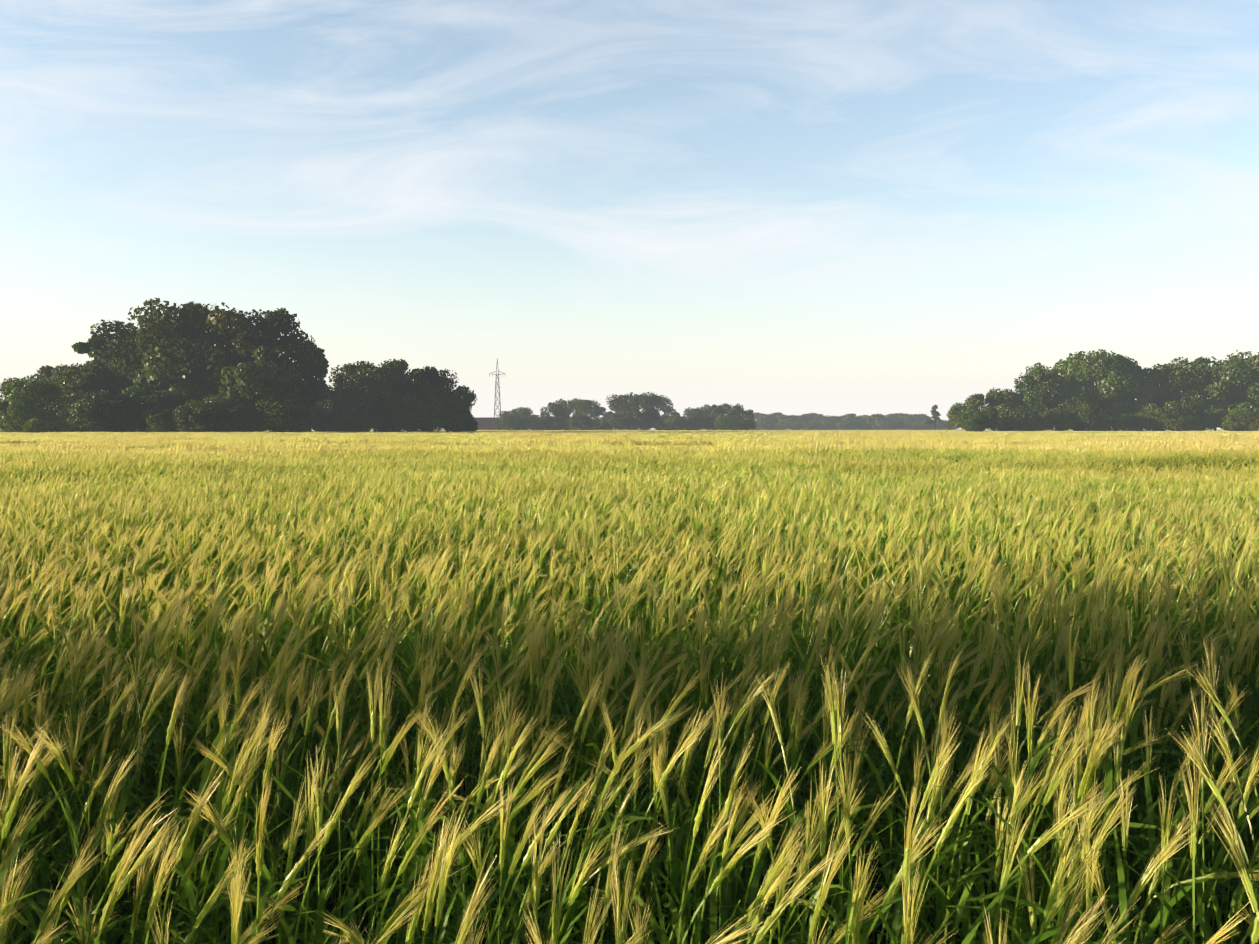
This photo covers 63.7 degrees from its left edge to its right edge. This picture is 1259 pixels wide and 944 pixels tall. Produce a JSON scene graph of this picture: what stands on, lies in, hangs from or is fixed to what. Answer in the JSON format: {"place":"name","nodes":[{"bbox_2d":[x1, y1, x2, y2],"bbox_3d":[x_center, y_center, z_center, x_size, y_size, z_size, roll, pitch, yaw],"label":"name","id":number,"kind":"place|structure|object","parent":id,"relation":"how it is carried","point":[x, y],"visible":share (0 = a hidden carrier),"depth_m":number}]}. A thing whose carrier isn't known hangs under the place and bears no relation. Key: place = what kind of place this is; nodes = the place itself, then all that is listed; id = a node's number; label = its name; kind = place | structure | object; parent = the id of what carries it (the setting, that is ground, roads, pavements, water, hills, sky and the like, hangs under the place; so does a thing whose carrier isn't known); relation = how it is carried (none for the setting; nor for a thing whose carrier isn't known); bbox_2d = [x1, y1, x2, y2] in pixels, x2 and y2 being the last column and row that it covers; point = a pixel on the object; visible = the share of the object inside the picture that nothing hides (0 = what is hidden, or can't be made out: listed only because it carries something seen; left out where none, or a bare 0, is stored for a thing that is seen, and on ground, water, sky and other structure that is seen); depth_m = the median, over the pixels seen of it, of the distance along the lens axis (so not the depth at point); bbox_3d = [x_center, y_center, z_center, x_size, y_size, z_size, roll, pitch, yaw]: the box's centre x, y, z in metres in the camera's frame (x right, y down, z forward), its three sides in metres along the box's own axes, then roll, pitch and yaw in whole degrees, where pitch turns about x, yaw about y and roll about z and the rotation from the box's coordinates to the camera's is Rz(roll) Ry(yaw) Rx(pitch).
{"place":"outdoors","nodes":[
{"label":"outdoors","id":0,"kind":"place"},
{"bbox_2d":[473,417,500,429],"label":"barn","id":1,"kind":"structure","parent":0,"point":[485,423],"depth_m":519.28},
{"bbox_2d":[0,0,1258,428],"label":"sky","id":2,"kind":"structure","parent":0,"point":[838,208]},
{"bbox_2d":[4,429,1257,943],"bbox_3d":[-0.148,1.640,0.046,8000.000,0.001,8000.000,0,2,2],"label":"ground","id":3,"kind":"structure","parent":0,"point":[664,839],"depth_m":3.70},
{"bbox_2d":[0,418,24,431],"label":"tree","id":4,"kind":"object","parent":3,"relation":"on","point":[3,427],"visible":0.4,"depth_m":176.78},
{"bbox_2d":[0,377,68,429],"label":"tree","id":5,"kind":"object","parent":3,"relation":"on","point":[18,392],"visible":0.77,"depth_m":174.51},
{"bbox_2d":[23,418,51,432],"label":"tree","id":6,"kind":"object","parent":3,"relation":"on","point":[37,425],"visible":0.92,"depth_m":171.66},
{"bbox_2d":[26,364,68,388],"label":"tree","id":7,"kind":"object","parent":3,"relation":"on","point":[44,373],"visible":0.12,"depth_m":210.54},
{"bbox_2d":[17,390,89,431],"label":"tree","id":8,"kind":"object","parent":3,"relation":"on","point":[35,403],"visible":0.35,"depth_m":174.64},
{"bbox_2d":[51,363,88,396],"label":"tree","id":9,"kind":"object","parent":3,"relation":"on","point":[65,368],"visible":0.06,"depth_m":206.23},
{"bbox_2d":[54,397,99,431],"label":"tree","id":10,"kind":"object","parent":3,"relation":"on","point":[62,423],"visible":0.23,"depth_m":174.43},
{"bbox_2d":[51,337,134,431],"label":"tree","id":11,"kind":"object","parent":3,"relation":"on","point":[71,382],"visible":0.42,"depth_m":184.35},
{"bbox_2d":[64,390,134,431],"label":"bush","id":12,"kind":"object","parent":3,"relation":"on","point":[88,408],"visible":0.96,"depth_m":172.43},
{"bbox_2d":[79,319,143,431],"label":"tree","id":13,"kind":"object","parent":3,"relation":"on","point":[97,341],"visible":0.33,"depth_m":187.90},
{"bbox_2d":[88,399,137,431],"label":"tree","id":14,"kind":"object","parent":3,"relation":"on","point":[106,416],"visible":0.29,"depth_m":174.08},
{"bbox_2d":[102,333,176,399],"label":"tree","id":15,"kind":"object","parent":3,"relation":"on","point":[130,351],"visible":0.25,"depth_m":186.15},
{"bbox_2d":[113,315,183,390],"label":"tree","id":16,"kind":"object","parent":3,"relation":"on","point":[125,360],"visible":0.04,"depth_m":187.75},
{"bbox_2d":[119,386,181,431],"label":"tree","id":17,"kind":"object","parent":3,"relation":"on","point":[136,401],"visible":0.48,"depth_m":178.24},
{"bbox_2d":[141,408,178,431],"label":"bush","id":18,"kind":"object","parent":3,"relation":"on","point":[160,422],"visible":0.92,"depth_m":171.81},
{"bbox_2d":[135,360,209,409],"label":"tree","id":19,"kind":"object","parent":3,"relation":"on","point":[192,377],"visible":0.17,"depth_m":184.39},
{"bbox_2d":[126,297,236,407],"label":"tree","id":20,"kind":"object","parent":3,"relation":"on","point":[157,348],"visible":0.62,"depth_m":183.31},
{"bbox_2d":[173,404,217,431],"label":"bush","id":21,"kind":"object","parent":3,"relation":"on","point":[198,418],"visible":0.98,"depth_m":169.86},
{"bbox_2d":[168,314,247,391],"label":"tree","id":22,"kind":"object","parent":3,"relation":"on","point":[185,338],"visible":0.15,"depth_m":185.27},
{"bbox_2d":[183,397,232,431],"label":"tree","id":23,"kind":"object","parent":3,"relation":"on","point":[192,404],"visible":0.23,"depth_m":176.13},
{"bbox_2d":[203,370,226,400],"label":"tree","id":24,"kind":"object","parent":3,"relation":"on","point":[209,381],"depth_m":184.12},
{"bbox_2d":[206,396,259,431],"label":"tree","id":25,"kind":"object","parent":3,"relation":"on","point":[239,425],"visible":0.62,"depth_m":177.00},
{"bbox_2d":[195,307,283,431],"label":"tree","id":26,"kind":"object","parent":3,"relation":"on","point":[243,339],"visible":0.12,"depth_m":181.25},
{"bbox_2d":[238,412,270,431],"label":"bush","id":27,"kind":"object","parent":3,"relation":"on","point":[261,426],"visible":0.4,"depth_m":178.53},
{"bbox_2d":[219,342,300,428],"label":"tree","id":28,"kind":"object","parent":3,"relation":"on","point":[243,381],"visible":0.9,"depth_m":178.43},
{"bbox_2d":[213,307,327,414],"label":"tree","id":29,"kind":"object","parent":3,"relation":"on","point":[279,322],"visible":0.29,"depth_m":185.37},
{"bbox_2d":[253,391,311,431],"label":"bush","id":30,"kind":"object","parent":3,"relation":"on","point":[294,419],"visible":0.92,"depth_m":178.35},
{"bbox_2d":[259,338,329,419],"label":"tree","id":31,"kind":"object","parent":3,"relation":"on","point":[310,362],"visible":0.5,"depth_m":185.35},
{"bbox_2d":[298,403,324,431],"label":"tree","id":32,"kind":"object","parent":3,"relation":"on","point":[313,419],"visible":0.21,"depth_m":206.02},
{"bbox_2d":[311,411,340,431],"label":"bush","id":33,"kind":"object","parent":3,"relation":"on","point":[331,421],"visible":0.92,"depth_m":206.16},
{"bbox_2d":[329,373,349,431],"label":"tree","id":34,"kind":"object","parent":3,"relation":"on","point":[336,405],"visible":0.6,"depth_m":210.33},
{"bbox_2d":[322,362,380,417],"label":"tree","id":35,"kind":"object","parent":3,"relation":"on","point":[345,372],"visible":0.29,"depth_m":212.87},
{"bbox_2d":[338,414,364,431],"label":"bush","id":36,"kind":"object","parent":3,"relation":"on","point":[347,423],"visible":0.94,"depth_m":198.03},
{"bbox_2d":[352,416,370,431],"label":"tree","id":37,"kind":"object","parent":3,"relation":"on","point":[365,426],"visible":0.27,"depth_m":204.73},
{"bbox_2d":[346,361,406,431],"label":"tree","id":38,"kind":"object","parent":3,"relation":"on","point":[391,378],"visible":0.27,"depth_m":214.40},
{"bbox_2d":[356,391,406,431],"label":"tree","id":39,"kind":"object","parent":3,"relation":"on","point":[367,400],"visible":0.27,"depth_m":204.69},
{"bbox_2d":[364,388,414,431],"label":"tree","id":40,"kind":"object","parent":3,"relation":"on","point":[393,402],"visible":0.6,"depth_m":203.77},
{"bbox_2d":[378,359,413,393],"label":"tree","id":41,"kind":"object","parent":3,"relation":"on","point":[402,363],"visible":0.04,"depth_m":219.18},
{"bbox_2d":[389,365,444,431],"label":"tree","id":42,"kind":"object","parent":3,"relation":"on","point":[404,388],"visible":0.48,"depth_m":204.84},
{"bbox_2d":[398,394,448,431],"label":"tree","id":43,"kind":"object","parent":3,"relation":"on","point":[414,411],"visible":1,"depth_m":200.65},
{"bbox_2d":[407,368,458,429],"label":"tree","id":44,"kind":"object","parent":3,"relation":"on","point":[447,383],"visible":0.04,"depth_m":208.03},
{"bbox_2d":[420,386,476,431],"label":"tree","id":45,"kind":"object","parent":3,"relation":"on","point":[461,403],"visible":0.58,"depth_m":205.72},
{"bbox_2d":[447,414,477,431],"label":"tree","id":46,"kind":"object","parent":3,"relation":"on","point":[473,426],"visible":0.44,"depth_m":208.73},
{"bbox_2d":[489,358,504,417],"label":"pylon","id":47,"kind":"object","parent":3,"relation":"on","point":[496,374],"visible":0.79,"depth_m":560.31},
{"bbox_2d":[498,414,526,429],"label":"tree","id":48,"kind":"object","parent":3,"relation":"on","point":[507,421],"visible":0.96,"depth_m":445.76},
{"bbox_2d":[507,406,532,416],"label":"tree","id":49,"kind":"object","parent":3,"relation":"on","point":[525,411],"visible":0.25,"depth_m":477.37},
{"bbox_2d":[525,416,542,429],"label":"tree","id":50,"kind":"object","parent":3,"relation":"on","point":[536,424],"visible":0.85,"depth_m":449.13},
{"bbox_2d":[539,402,567,429],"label":"tree","id":51,"kind":"object","parent":3,"relation":"on","point":[553,408],"visible":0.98,"depth_m":446.52},
{"bbox_2d":[554,398,583,417],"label":"tree","id":52,"kind":"object","parent":3,"relation":"on","point":[569,408],"visible":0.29,"depth_m":484.86},
{"bbox_2d":[567,415,591,429],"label":"tree","id":53,"kind":"object","parent":3,"relation":"on","point":[583,424],"visible":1,"depth_m":443.00},
{"bbox_2d":[574,399,600,421],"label":"tree","id":54,"kind":"object","parent":3,"relation":"on","point":[586,407],"visible":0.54,"depth_m":471.92},
{"bbox_2d":[593,405,606,420],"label":"tree","id":55,"kind":"object","parent":3,"relation":"on","point":[603,410],"visible":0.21,"depth_m":483.93},
{"bbox_2d":[593,420,610,429],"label":"tree","id":56,"kind":"object","parent":3,"relation":"on","point":[602,425],"visible":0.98,"depth_m":439.06},
{"bbox_2d":[605,394,633,427],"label":"tree","id":57,"kind":"object","parent":3,"relation":"on","point":[615,404],"visible":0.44,"depth_m":454.18},
{"bbox_2d":[607,414,633,429],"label":"tree","id":58,"kind":"object","parent":3,"relation":"on","point":[621,423],"visible":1,"depth_m":437.17},
{"bbox_2d":[621,392,662,429],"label":"tree","id":59,"kind":"object","parent":3,"relation":"on","point":[647,416],"visible":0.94,"depth_m":453.07},
{"bbox_2d":[651,414,669,429],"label":"tree","id":60,"kind":"object","parent":3,"relation":"on","point":[657,424],"visible":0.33,"depth_m":467.71},
{"bbox_2d":[651,395,677,415],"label":"tree","id":61,"kind":"object","parent":3,"relation":"on","point":[665,408],"visible":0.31,"depth_m":501.40},
{"bbox_2d":[662,415,689,429],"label":"bush","id":62,"kind":"object","parent":3,"relation":"on","point":[674,422],"visible":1,"depth_m":441.02},
{"bbox_2d":[683,407,703,426],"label":"tree","id":63,"kind":"object","parent":3,"relation":"on","point":[692,413],"visible":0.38,"depth_m":485.17},
{"bbox_2d":[688,414,712,429],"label":"bush","id":64,"kind":"object","parent":3,"relation":"on","point":[703,420],"visible":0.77,"depth_m":454.88},
{"bbox_2d":[701,404,718,428],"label":"tree","id":65,"kind":"object","parent":3,"relation":"on","point":[708,410],"visible":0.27,"depth_m":480.87},
{"bbox_2d":[712,414,739,429],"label":"bush","id":66,"kind":"object","parent":3,"relation":"on","point":[725,422],"visible":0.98,"depth_m":437.13},
{"bbox_2d":[715,403,745,419],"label":"tree","id":67,"kind":"object","parent":3,"relation":"on","point":[726,409],"visible":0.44,"depth_m":460.07},
{"bbox_2d":[737,409,754,425],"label":"tree","id":68,"kind":"object","parent":3,"relation":"on","point":[749,412],"visible":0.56,"depth_m":446.49},
{"bbox_2d":[738,419,756,429],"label":"bush","id":69,"kind":"object","parent":3,"relation":"on","point":[750,425],"visible":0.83,"depth_m":444.73},
{"bbox_2d":[761,423,774,429],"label":"bush","id":70,"kind":"object","parent":3,"relation":"on","point":[768,426],"visible":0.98,"depth_m":717.14},
{"bbox_2d":[756,414,780,423],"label":"tree","id":71,"kind":"object","parent":3,"relation":"on","point":[772,417],"visible":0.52,"depth_m":758.50},
{"bbox_2d":[776,414,795,428],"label":"tree","id":72,"kind":"object","parent":3,"relation":"on","point":[784,419],"visible":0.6,"depth_m":747.31},
{"bbox_2d":[786,421,802,429],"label":"bush","id":73,"kind":"object","parent":3,"relation":"on","point":[796,425],"visible":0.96,"depth_m":721.53},
{"bbox_2d":[818,421,835,429],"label":"bush","id":74,"kind":"object","parent":3,"relation":"on","point":[825,425],"visible":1,"depth_m":712.57},
{"bbox_2d":[820,415,842,422],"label":"tree","id":75,"kind":"object","parent":3,"relation":"on","point":[834,419],"visible":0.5,"depth_m":738.80},
{"bbox_2d":[836,420,856,429],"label":"bush","id":76,"kind":"object","parent":3,"relation":"on","point":[843,424],"visible":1,"depth_m":724.91},
{"bbox_2d":[839,413,862,429],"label":"tree","id":77,"kind":"object","parent":3,"relation":"on","point":[858,421],"visible":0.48,"depth_m":734.62},
{"bbox_2d":[862,413,884,429],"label":"tree","id":78,"kind":"object","parent":3,"relation":"on","point":[867,422],"visible":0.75,"depth_m":731.62},
{"bbox_2d":[884,420,905,429],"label":"bush","id":79,"kind":"object","parent":3,"relation":"on","point":[896,424],"visible":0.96,"depth_m":706.90},
{"bbox_2d":[886,413,905,429],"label":"tree","id":80,"kind":"object","parent":3,"relation":"on","point":[891,416],"visible":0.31,"depth_m":783.93},
{"bbox_2d":[904,414,928,423],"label":"tree","id":81,"kind":"object","parent":3,"relation":"on","point":[914,417],"visible":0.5,"depth_m":748.83},
{"bbox_2d":[925,404,942,429],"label":"tree","id":82,"kind":"object","parent":3,"relation":"on","point":[935,413],"visible":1,"depth_m":503.01},
{"bbox_2d":[946,402,985,431],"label":"tree","id":83,"kind":"object","parent":3,"relation":"on","point":[956,411],"visible":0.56,"depth_m":269.12},
{"bbox_2d":[958,409,991,431],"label":"bush","id":84,"kind":"object","parent":3,"relation":"on","point":[976,420],"visible":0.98,"depth_m":260.30},
{"bbox_2d":[964,393,994,421],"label":"tree","id":85,"kind":"object","parent":3,"relation":"on","point":[977,399],"visible":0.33,"depth_m":280.81},
{"bbox_2d":[983,387,1020,421],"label":"tree","id":86,"kind":"object","parent":3,"relation":"on","point":[1010,398],"visible":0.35,"depth_m":282.77},
{"bbox_2d":[990,403,1030,430],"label":"bush","id":87,"kind":"object","parent":3,"relation":"on","point":[1006,416],"visible":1,"depth_m":266.43},
{"bbox_2d":[1023,415,1044,430],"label":"bush","id":88,"kind":"object","parent":3,"relation":"on","point":[1037,422],"visible":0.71,"depth_m":267.99},
{"bbox_2d":[1014,371,1063,424],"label":"tree","id":89,"kind":"object","parent":3,"relation":"on","point":[1041,392],"visible":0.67,"depth_m":280.30},
{"bbox_2d":[1014,360,1091,408],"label":"tree","id":90,"kind":"object","parent":3,"relation":"on","point":[1041,368],"visible":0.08,"depth_m":287.89},
{"bbox_2d":[1038,408,1074,430],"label":"bush","id":91,"kind":"object","parent":3,"relation":"on","point":[1052,417],"visible":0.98,"depth_m":270.51},
{"bbox_2d":[1044,396,1089,430],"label":"tree","id":92,"kind":"object","parent":3,"relation":"on","point":[1075,400],"visible":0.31,"depth_m":278.16},
{"bbox_2d":[1048,359,1106,429],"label":"tree","id":93,"kind":"object","parent":3,"relation":"on","point":[1090,394],"visible":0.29,"depth_m":281.85},
{"bbox_2d":[1064,403,1108,430],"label":"bush","id":94,"kind":"object","parent":3,"relation":"on","point":[1092,417],"visible":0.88,"depth_m":269.33},
{"bbox_2d":[1061,349,1142,417],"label":"tree","id":95,"kind":"object","parent":3,"relation":"on","point":[1115,368],"visible":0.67,"depth_m":279.76},
{"bbox_2d":[1103,415,1123,430],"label":"bush","id":96,"kind":"object","parent":3,"relation":"on","point":[1111,423],"visible":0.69,"depth_m":277.69},
{"bbox_2d":[1092,355,1154,414],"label":"tree","id":97,"kind":"object","parent":3,"relation":"on","point":[1145,388],"visible":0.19,"depth_m":283.61},
{"bbox_2d":[1116,412,1143,430],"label":"bush","id":98,"kind":"object","parent":3,"relation":"on","point":[1124,419],"visible":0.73,"depth_m":276.69},
{"bbox_2d":[1127,412,1156,430],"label":"bush","id":99,"kind":"object","parent":3,"relation":"on","point":[1142,417],"visible":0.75,"depth_m":275.18},
{"bbox_2d":[1134,367,1155,398],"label":"tree","id":100,"kind":"object","parent":3,"relation":"on","point":[1146,371],"visible":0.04,"depth_m":292.55},
{"bbox_2d":[1136,363,1177,430],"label":"tree","id":101,"kind":"object","parent":3,"relation":"on","point":[1157,368],"visible":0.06,"depth_m":293.16},
{"bbox_2d":[1141,401,1185,430],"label":"tree","id":102,"kind":"object","parent":3,"relation":"on","point":[1161,415],"visible":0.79,"depth_m":272.14},
{"bbox_2d":[1139,363,1208,418],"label":"tree","id":103,"kind":"object","parent":3,"relation":"on","point":[1169,378],"visible":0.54,"depth_m":280.02},
{"bbox_2d":[1163,416,1187,430],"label":"bush","id":104,"kind":"object","parent":3,"relation":"on","point":[1179,425],"visible":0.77,"depth_m":269.53},
{"bbox_2d":[1180,413,1202,430],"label":"bush","id":105,"kind":"object","parent":3,"relation":"on","point":[1194,419],"visible":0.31,"depth_m":272.24},
{"bbox_2d":[1162,356,1234,425],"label":"tree","id":106,"kind":"object","parent":3,"relation":"on","point":[1202,363],"visible":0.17,"depth_m":287.20},
{"bbox_2d":[1195,406,1221,430],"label":"bush","id":107,"kind":"object","parent":3,"relation":"on","point":[1206,417],"visible":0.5,"depth_m":277.91},
{"bbox_2d":[1206,382,1239,430],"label":"tree","id":108,"kind":"object","parent":3,"relation":"on","point":[1231,396],"visible":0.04,"depth_m":286.89},
{"bbox_2d":[1199,359,1258,426],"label":"tree","id":109,"kind":"object","parent":3,"relation":"on","point":[1219,386],"visible":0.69,"depth_m":275.92},
{"bbox_2d":[1221,408,1257,430],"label":"bush","id":110,"kind":"object","parent":3,"relation":"on","point":[1233,423],"visible":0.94,"depth_m":266.08},
{"bbox_2d":[1220,350,1258,403],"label":"tree","id":111,"kind":"object","parent":3,"relation":"on","point":[1253,361],"visible":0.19,"depth_m":288.20},
{"bbox_2d":[1238,410,1258,430],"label":"bush","id":112,"kind":"object","parent":3,"relation":"on","point":[1254,426],"visible":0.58,"depth_m":264.57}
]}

